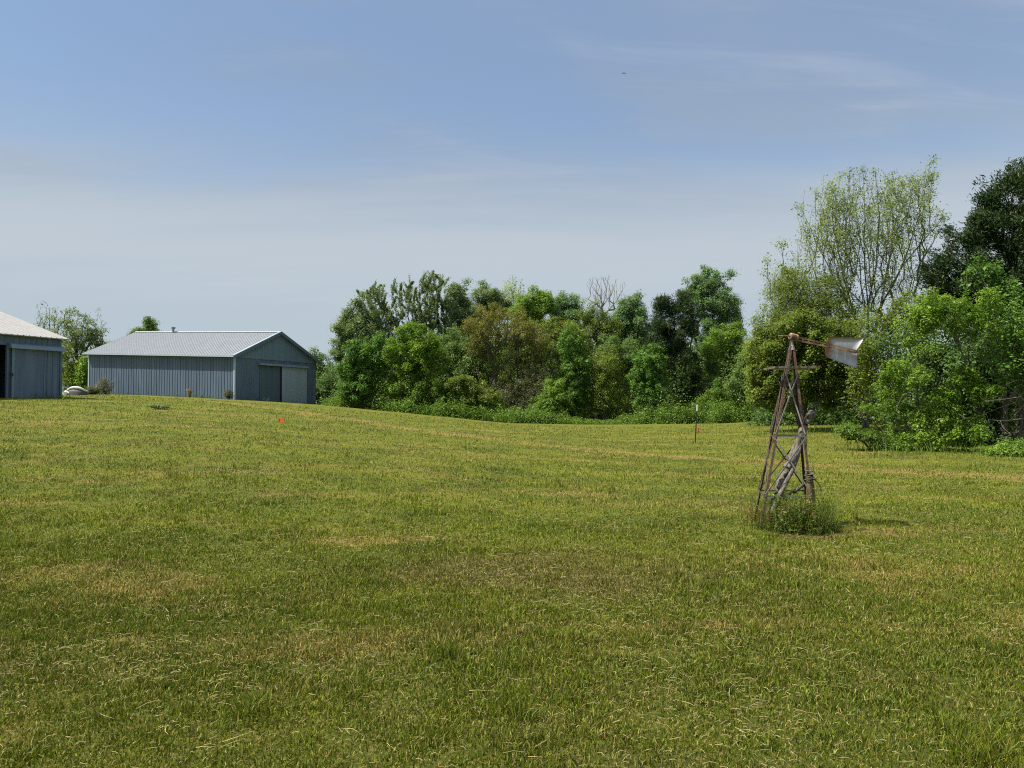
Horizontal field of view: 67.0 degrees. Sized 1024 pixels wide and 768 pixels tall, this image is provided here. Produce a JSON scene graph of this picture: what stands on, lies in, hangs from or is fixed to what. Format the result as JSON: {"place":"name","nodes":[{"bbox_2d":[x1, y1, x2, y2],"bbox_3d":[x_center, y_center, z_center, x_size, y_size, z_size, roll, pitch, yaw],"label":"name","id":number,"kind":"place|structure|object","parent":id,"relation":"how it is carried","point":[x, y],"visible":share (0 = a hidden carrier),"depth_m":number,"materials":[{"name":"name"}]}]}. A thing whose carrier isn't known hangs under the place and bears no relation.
{"place":"outdoors","nodes":[
{"label":"outdoors","id":0,"kind":"place"},
{"bbox_2d":[64,386,87,394],"bbox_3d":[-31.456,0.504,55.996,1.495,0.666,1.060,0,-2,0],"label":"overturned boat","id":1,"kind":"object","parent":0,"point":[74,390],"visible":0.94,"depth_m":55.62,"materials":[{"name":"white plastic"}]},
{"bbox_2d":[0,394,1023,767],"bbox_3d":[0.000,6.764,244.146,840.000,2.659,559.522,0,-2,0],"label":"ground","id":2,"kind":"structure","parent":0,"point":[296,409],"depth_m":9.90,"materials":[{"name":"green plant"}]},
{"bbox_2d":[0,311,69,398],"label":"sliding door shed","id":3,"kind":"structure","parent":2,"relation":"on","point":[31,356],"depth_m":40.72,"materials":[{"name":"teal"}]},
{"bbox_2d":[11,348,44,397],"bbox_3d":[-25.147,-0.501,40.200,0.095,2.610,1.850,-1,-2,23],"label":"sliding door","id":4,"kind":"structure","parent":3,"relation":"in","point":[28,366],"depth_m":40.20,"materials":[{"name":"teal"}]},
{"bbox_2d":[33,300,68,336],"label":"young tree","id":5,"kind":"object","parent":2,"relation":"on","point":[44,324],"visible":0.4,"depth_m":92.13,"materials":[{"name":"green plant"}]},
{"bbox_2d":[61,342,82,394],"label":"hedge shrub","id":6,"kind":"object","parent":2,"relation":"on","point":[68,368],"visible":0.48,"depth_m":75.55,"materials":[{"name":"green plant"}]},
{"bbox_2d":[62,344,88,391],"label":"hedge shrub","id":7,"kind":"object","parent":2,"relation":"on","point":[64,384],"visible":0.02,"depth_m":83.17,"materials":[{"name":"green plant"}]},
{"bbox_2d":[68,351,87,388],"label":"hedge shrub","id":8,"kind":"object","parent":2,"relation":"on","point":[82,377],"visible":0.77,"depth_m":74.66,"materials":[{"name":"green plant"}]},
{"bbox_2d":[46,306,110,367],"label":"broad tree","id":9,"kind":"object","parent":2,"relation":"on","point":[75,332],"visible":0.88,"depth_m":79.67,"materials":[{"name":"green plant"}]},
{"bbox_2d":[84,385,102,394],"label":"dead weed","id":10,"kind":"object","parent":2,"relation":"on","point":[92,391],"visible":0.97,"depth_m":60.87,"materials":[{"name":"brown plant"}]},
{"bbox_2d":[92,377,114,394],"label":"dead weed","id":11,"kind":"object","parent":2,"relation":"on","point":[105,382],"visible":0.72,"depth_m":67.42,"materials":[{"name":"brown plant"}]},
{"bbox_2d":[127,316,161,334],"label":"leafy tree","id":12,"kind":"object","parent":2,"relation":"on","point":[148,323],"visible":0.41,"depth_m":107.91,"materials":[{"name":"green plant"}]},
{"bbox_2d":[145,403,170,409],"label":"weed clump","id":13,"kind":"object","parent":2,"relation":"on","point":[158,407],"visible":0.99,"depth_m":33.95,"materials":[{"name":"green plant"}]},
{"bbox_2d":[82,327,321,403],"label":"pole barn","id":14,"kind":"structure","parent":2,"relation":"on","point":[276,366],"depth_m":68.17,"materials":[{"name":"blue"}]},
{"bbox_2d":[259,365,279,401],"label":"sliding door","id":15,"kind":"structure","parent":14,"relation":"in","point":[269,375],"depth_m":67.95,"materials":[{"name":"grey metal"}]},
{"bbox_2d":[280,367,306,403],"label":"sliding door","id":16,"kind":"structure","parent":14,"relation":"in","point":[293,381],"depth_m":70.70,"materials":[{"name":"grey metal"}]},
{"bbox_2d":[223,389,235,398],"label":"dead weed","id":17,"kind":"object","parent":2,"relation":"on","point":[228,393],"visible":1,"depth_m":62.55,"materials":[{"name":"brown plant"}]},
{"bbox_2d":[308,346,335,386],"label":"leafy tree","id":18,"kind":"object","parent":2,"relation":"on","point":[329,366],"visible":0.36,"depth_m":103.20,"materials":[{"name":"green plant"}]},
{"bbox_2d":[316,367,339,403],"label":"hedge shrub","id":19,"kind":"object","parent":2,"relation":"on","point":[325,384],"visible":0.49,"depth_m":81.63,"materials":[{"name":"plant"}]},
{"bbox_2d":[325,291,390,363],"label":"broad tree","id":20,"kind":"object","parent":2,"relation":"on","point":[348,324],"visible":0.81,"depth_m":69.70,"materials":[{"name":"green plant"}]},
{"bbox_2d":[334,333,390,407],"bbox_3d":[-12.557,-1.096,64.111,4.306,6.448,4.140,-1,-2,42],"label":"vine mound","id":21,"kind":"object","parent":2,"relation":"on","point":[366,358],"visible":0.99,"depth_m":63.47,"materials":[{"name":"green plant"}]},
{"bbox_2d":[338,328,397,398],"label":"leafy tree","id":22,"kind":"object","parent":2,"relation":"on","point":[392,368],"visible":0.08,"depth_m":68.47,"materials":[{"name":"green plant"}]},
{"bbox_2d":[351,279,400,341],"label":"plumed tree","id":23,"kind":"object","parent":2,"relation":"on","point":[377,293],"visible":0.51,"depth_m":71.83,"materials":[{"name":"green plant"}]},
{"bbox_2d":[380,319,450,404],"bbox_3d":[-8.133,-1.477,63.953,5.194,8.028,5.341,-1,-2,42],"label":"round shrub","id":24,"kind":"object","parent":2,"relation":"on","point":[416,356],"visible":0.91,"depth_m":63.28,"materials":[{"name":"green plant"}]},
{"bbox_2d":[383,377,457,409],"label":"round shrub","id":25,"kind":"object","parent":2,"relation":"on","point":[418,392],"visible":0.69,"depth_m":62.88,"materials":[{"name":"green plant"}]},
{"bbox_2d":[386,270,465,359],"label":"plumed tree","id":26,"kind":"object","parent":2,"relation":"on","point":[426,315],"visible":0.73,"depth_m":72.75,"materials":[{"name":"green plant"}]},
{"bbox_2d":[425,323,471,399],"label":"leafy tree","id":27,"kind":"object","parent":2,"relation":"on","point":[447,338],"visible":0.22,"depth_m":69.04,"materials":[{"name":"green plant"}]},
{"bbox_2d":[440,277,484,370],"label":"leafy tree","id":28,"kind":"object","parent":2,"relation":"on","point":[464,304],"visible":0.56,"depth_m":74.59,"materials":[{"name":"green plant"}]},
{"bbox_2d":[441,335,502,410],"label":"leafy tree","id":29,"kind":"object","parent":2,"relation":"on","point":[466,364],"visible":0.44,"depth_m":67.30,"materials":[{"name":"green plant"}]},
{"bbox_2d":[443,374,508,413],"bbox_3d":[-2.870,1.070,62.850,4.647,3.851,3.750,1,-2,-37],"label":"round shrub","id":30,"kind":"object","parent":2,"relation":"on","point":[478,394],"visible":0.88,"depth_m":62.59,"materials":[{"name":"green plant"}]},
{"bbox_2d":[468,279,514,360],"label":"leafy tree","id":31,"kind":"object","parent":2,"relation":"on","point":[494,295],"visible":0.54,"depth_m":79.56,"materials":[{"name":"green plant"}]},
{"bbox_2d":[458,302,553,401],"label":"tree","id":32,"kind":"object","parent":2,"relation":"on","point":[482,334],"visible":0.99,"depth_m":65.44,"materials":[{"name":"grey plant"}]},
{"bbox_2d":[0,405,1023,767],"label":"hay clippings","id":33,"kind":"object","parent":2,"relation":"on","point":[518,627],"visible":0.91,"depth_m":5.22,"materials":[{"name":"plant"}]},
{"bbox_2d":[500,275,524,318],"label":"pale tree","id":34,"kind":"object","parent":2,"relation":"on","point":[513,295],"visible":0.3,"depth_m":84.04,"materials":[{"name":"green plant"}]},
{"bbox_2d":[469,319,561,410],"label":"twiggy tree","id":35,"kind":"object","parent":2,"relation":"on","point":[515,360],"visible":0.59,"depth_m":65.98,"materials":[{"name":"green plant"}]},
{"bbox_2d":[16,390,1023,459],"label":"tall grass","id":36,"kind":"structure","parent":2,"relation":"on","point":[857,445],"depth_m":24.59,"materials":[{"name":"green plant"}]},
{"bbox_2d":[491,362,555,412],"bbox_3d":[0.525,0.726,64.847,6.785,5.163,4.957,0,-2,0],"label":"round shrub","id":37,"kind":"object","parent":2,"relation":"on","point":[532,392],"visible":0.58,"depth_m":64.53,"materials":[{"name":"green plant"}]},
{"bbox_2d":[506,282,557,388],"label":"leafy tree","id":38,"kind":"object","parent":2,"relation":"on","point":[539,304],"visible":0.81,"depth_m":75.40,"materials":[{"name":"green plant"}]},
{"bbox_2d":[316,386,764,424],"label":"undergrowth","id":39,"kind":"object","parent":2,"relation":"on","point":[722,413],"visible":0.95,"depth_m":60.37,"materials":[{"name":"green plant"}]},
{"bbox_2d":[330,331,761,419],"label":"thicket","id":40,"kind":"object","parent":2,"relation":"on","point":[615,404],"visible":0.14,"depth_m":67.31,"materials":[{"name":"green plant"}]},
{"bbox_2d":[528,376,568,414],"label":"round shrub","id":41,"kind":"object","parent":2,"relation":"on","point":[554,396],"visible":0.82,"depth_m":62.66,"materials":[{"name":"green plant"}]},
{"bbox_2d":[539,290,585,338],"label":"leafy tree","id":42,"kind":"object","parent":2,"relation":"on","point":[566,309],"visible":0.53,"depth_m":77.43,"materials":[{"name":"green plant"}]},
{"bbox_2d":[533,316,596,382],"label":"leafy tree","id":43,"kind":"object","parent":2,"relation":"on","point":[553,333],"visible":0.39,"depth_m":69.72,"materials":[{"name":"green plant"}]},
{"bbox_2d":[554,325,591,416],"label":"vine column","id":44,"kind":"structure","parent":2,"relation":"on","point":[576,398],"depth_m":64.50,"materials":[{"name":"green plant"}]},
{"bbox_2d":[573,298,623,420],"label":"leafy tree","id":45,"kind":"object","parent":2,"relation":"on","point":[591,319],"visible":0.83,"depth_m":73.68,"materials":[{"name":"green plant"}]},
{"bbox_2d":[587,276,624,419],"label":"bare tree","id":46,"kind":"object","parent":2,"relation":"on","point":[608,298],"visible":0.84,"depth_m":79.25,"materials":[{"name":"grey plant"}]},
{"bbox_2d":[578,341,634,420],"bbox_3d":[7.858,-0.110,64.986,5.170,6.954,4.118,0,-2,0],"label":"round shrub","id":47,"kind":"object","parent":2,"relation":"on","point":[603,389],"visible":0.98,"depth_m":64.61,"materials":[{"name":"green plant"}]},
{"bbox_2d":[588,332,648,418],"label":"leafy tree","id":48,"kind":"object","parent":2,"relation":"on","point":[623,346],"visible":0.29,"depth_m":68.40,"materials":[{"name":"green plant"}]},
{"bbox_2d":[610,289,652,354],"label":"leafy tree","id":49,"kind":"object","parent":2,"relation":"on","point":[630,313],"visible":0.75,"depth_m":75.42,"materials":[{"name":"green plant"}]},
{"bbox_2d":[625,343,671,418],"bbox_3d":[11.250,-0.089,62.858,3.536,6.741,3.697,-1,-2,24],"label":"vine mound","id":50,"kind":"object","parent":2,"relation":"on","point":[647,384],"visible":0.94,"depth_m":62.35,"materials":[{"name":"green plant"}]},
{"bbox_2d":[319,316,1011,425],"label":"woodland","id":51,"kind":"object","parent":2,"relation":"on","point":[836,417],"visible":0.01,"depth_m":45.02,"materials":[{"name":"green plant"}]},
{"bbox_2d":[639,288,719,411],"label":"cedar tree","id":52,"kind":"object","parent":2,"relation":"on","point":[668,336],"visible":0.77,"depth_m":67.48,"materials":[{"name":"green plant"}]},
{"bbox_2d":[695,405,698,442],"bbox_3d":[7.159,1.585,29.974,0.184,1.573,0.071,0,-2,0],"label":"fence post","id":53,"kind":"object","parent":2,"relation":"on","point":[696,426],"visible":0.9,"depth_m":29.96,"materials":[{"name":"grey metal"}]},
{"bbox_2d":[681,264,746,395],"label":"poplar tree","id":54,"kind":"object","parent":2,"relation":"on","point":[706,291],"visible":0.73,"depth_m":76.37,"materials":[{"name":"green plant"}]},
{"bbox_2d":[692,368,745,414],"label":"round shrub","id":55,"kind":"object","parent":2,"relation":"on","point":[716,392],"visible":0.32,"depth_m":60.64,"materials":[{"name":"green plant"}]},
{"bbox_2d":[696,319,750,386],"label":"leafy tree","id":56,"kind":"object","parent":2,"relation":"on","point":[734,331],"visible":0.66,"depth_m":69.59,"materials":[{"name":"green plant"}]},
{"bbox_2d":[723,335,768,416],"bbox_3d":[17.718,-0.437,58.287,3.913,6.645,3.398,0,-2,0],"label":"leafy tree","id":57,"kind":"object","parent":2,"relation":"on","point":[737,384],"visible":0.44,"depth_m":57.75,"materials":[{"name":"green plant"}]},
{"bbox_2d":[763,401,819,525],"bbox_3d":[3.696,1.062,10.223,1.079,1.669,0.213,1,-2,-35],"label":"leaning log","id":58,"kind":"object","parent":2,"relation":"on","point":[785,476],"visible":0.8,"depth_m":10.18,"materials":[{"name":"grey wood"}]},
{"bbox_2d":[739,481,851,534],"bbox_3d":[3.590,1.540,9.836,1.397,0.683,1.172,0,-2,17],"label":"weed clump","id":59,"kind":"object","parent":2,"relation":"on","point":[795,518],"visible":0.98,"depth_m":9.62,"materials":[{"name":"green plant"}]},
{"bbox_2d":[787,483,804,494],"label":"broken branch","id":60,"kind":"object","parent":59,"relation":"on","point":[802,485],"visible":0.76,"depth_m":10.04,"materials":[{"name":"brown wood"}]},
{"bbox_2d":[734,303,874,425],"bbox_3d":[13.908,-0.704,36.090,6.638,5.970,5.216,1,-2,-25],"label":"honeysuckle bush","id":61,"kind":"object","parent":2,"relation":"on","point":[828,375],"visible":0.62,"depth_m":35.27,"materials":[{"name":"green plant"}]},
{"bbox_2d":[753,333,862,527],"bbox_3d":[3.983,0.639,10.287,1.676,2.641,0.762,0,-2,0],"label":"garden windmill","id":62,"kind":"object","parent":2,"relation":"on","point":[844,350],"visible":0.91,"depth_m":10.34,"materials":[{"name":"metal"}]},
{"bbox_2d":[743,260,875,419],"bbox_3d":[14.127,-1.853,37.114,6.682,8.248,3.422,0,-2,0],"label":"twiggy tree","id":63,"kind":"object","parent":2,"relation":"on","point":[830,306],"visible":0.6,"depth_m":36.81,"materials":[{"name":"green plant"}]},
{"bbox_2d":[804,469,821,516],"bbox_3d":[3.862,1.477,9.944,0.208,0.764,0.152,0,-2,0],"label":"wooden post stub","id":64,"kind":"object","parent":2,"relation":"on","point":[810,484],"visible":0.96,"depth_m":9.91,"materials":[{"name":"brown wood"}]},
{"bbox_2d":[756,154,951,427],"bbox_3d":[16.912,-4.535,37.960,8.772,13.528,5.480,1,-2,-19],"label":"willow tree","id":65,"kind":"object","parent":2,"relation":"on","point":[841,231],"visible":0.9,"depth_m":37.91,"materials":[{"name":"green plant"}]},
{"bbox_2d":[832,417,916,450],"bbox_3d":[11.757,1.656,25.051,2.819,1.152,1.578,0,-2,0],"label":"shrub","id":66,"kind":"object","parent":2,"relation":"on","point":[853,432],"visible":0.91,"depth_m":24.78,"materials":[{"name":"green plant"}]},
{"bbox_2d":[836,288,927,437],"bbox_3d":[14.560,-0.775,30.083,4.040,5.979,2.833,0,-2,0],"label":"twiggy shrub","id":67,"kind":"object","parent":2,"relation":"on","point":[865,345],"visible":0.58,"depth_m":29.88,"materials":[{"name":"green plant"}]},
{"bbox_2d":[858,286,1008,451],"bbox_3d":[13.545,-0.463,25.037,4.947,5.372,2.209,0,-2,0],"label":"young box elder","id":68,"kind":"object","parent":2,"relation":"on","point":[933,313],"visible":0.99,"depth_m":24.85,"materials":[{"name":"green plant"}]},
{"bbox_2d":[872,307,1023,447],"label":"twiggy shrub","id":69,"kind":"object","parent":2,"relation":"on","point":[943,363],"visible":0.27,"depth_m":27.65,"materials":[{"name":"green plant"}]},
{"bbox_2d":[909,156,1023,437],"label":"cedar tree","id":70,"kind":"object","parent":2,"relation":"on","point":[990,222],"visible":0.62,"depth_m":30.72,"materials":[{"name":"green plant"}]},
{"bbox_2d":[953,251,1023,443],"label":"leafy tree","id":71,"kind":"object","parent":2,"relation":"on","point":[987,273],"visible":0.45,"depth_m":26.94,"materials":[{"name":"green plant"}]},
{"bbox_2d":[968,437,1023,456],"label":"shrub","id":72,"kind":"object","parent":2,"relation":"on","point":[1007,448],"visible":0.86,"depth_m":22.93,"materials":[{"name":"green plant"}]},
{"bbox_2d":[974,294,1023,443],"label":"twiggy shrub","id":73,"kind":"object","parent":2,"relation":"on","point":[1013,372],"visible":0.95,"depth_m":24.97,"materials":[{"name":"green plant"}]},
{"bbox_2d":[985,380,1023,438],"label":"fallen branch","id":74,"kind":"object","parent":2,"relation":"on","point":[1004,411],"visible":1,"depth_m":23.62,"materials":[{"name":"grey plant"}]},
{"bbox_2d":[0,0,1023,403],"label":"sky","id":75,"kind":"structure","parent":0,"point":[185,165],"materials":[{"name":"blue"}]}
]}

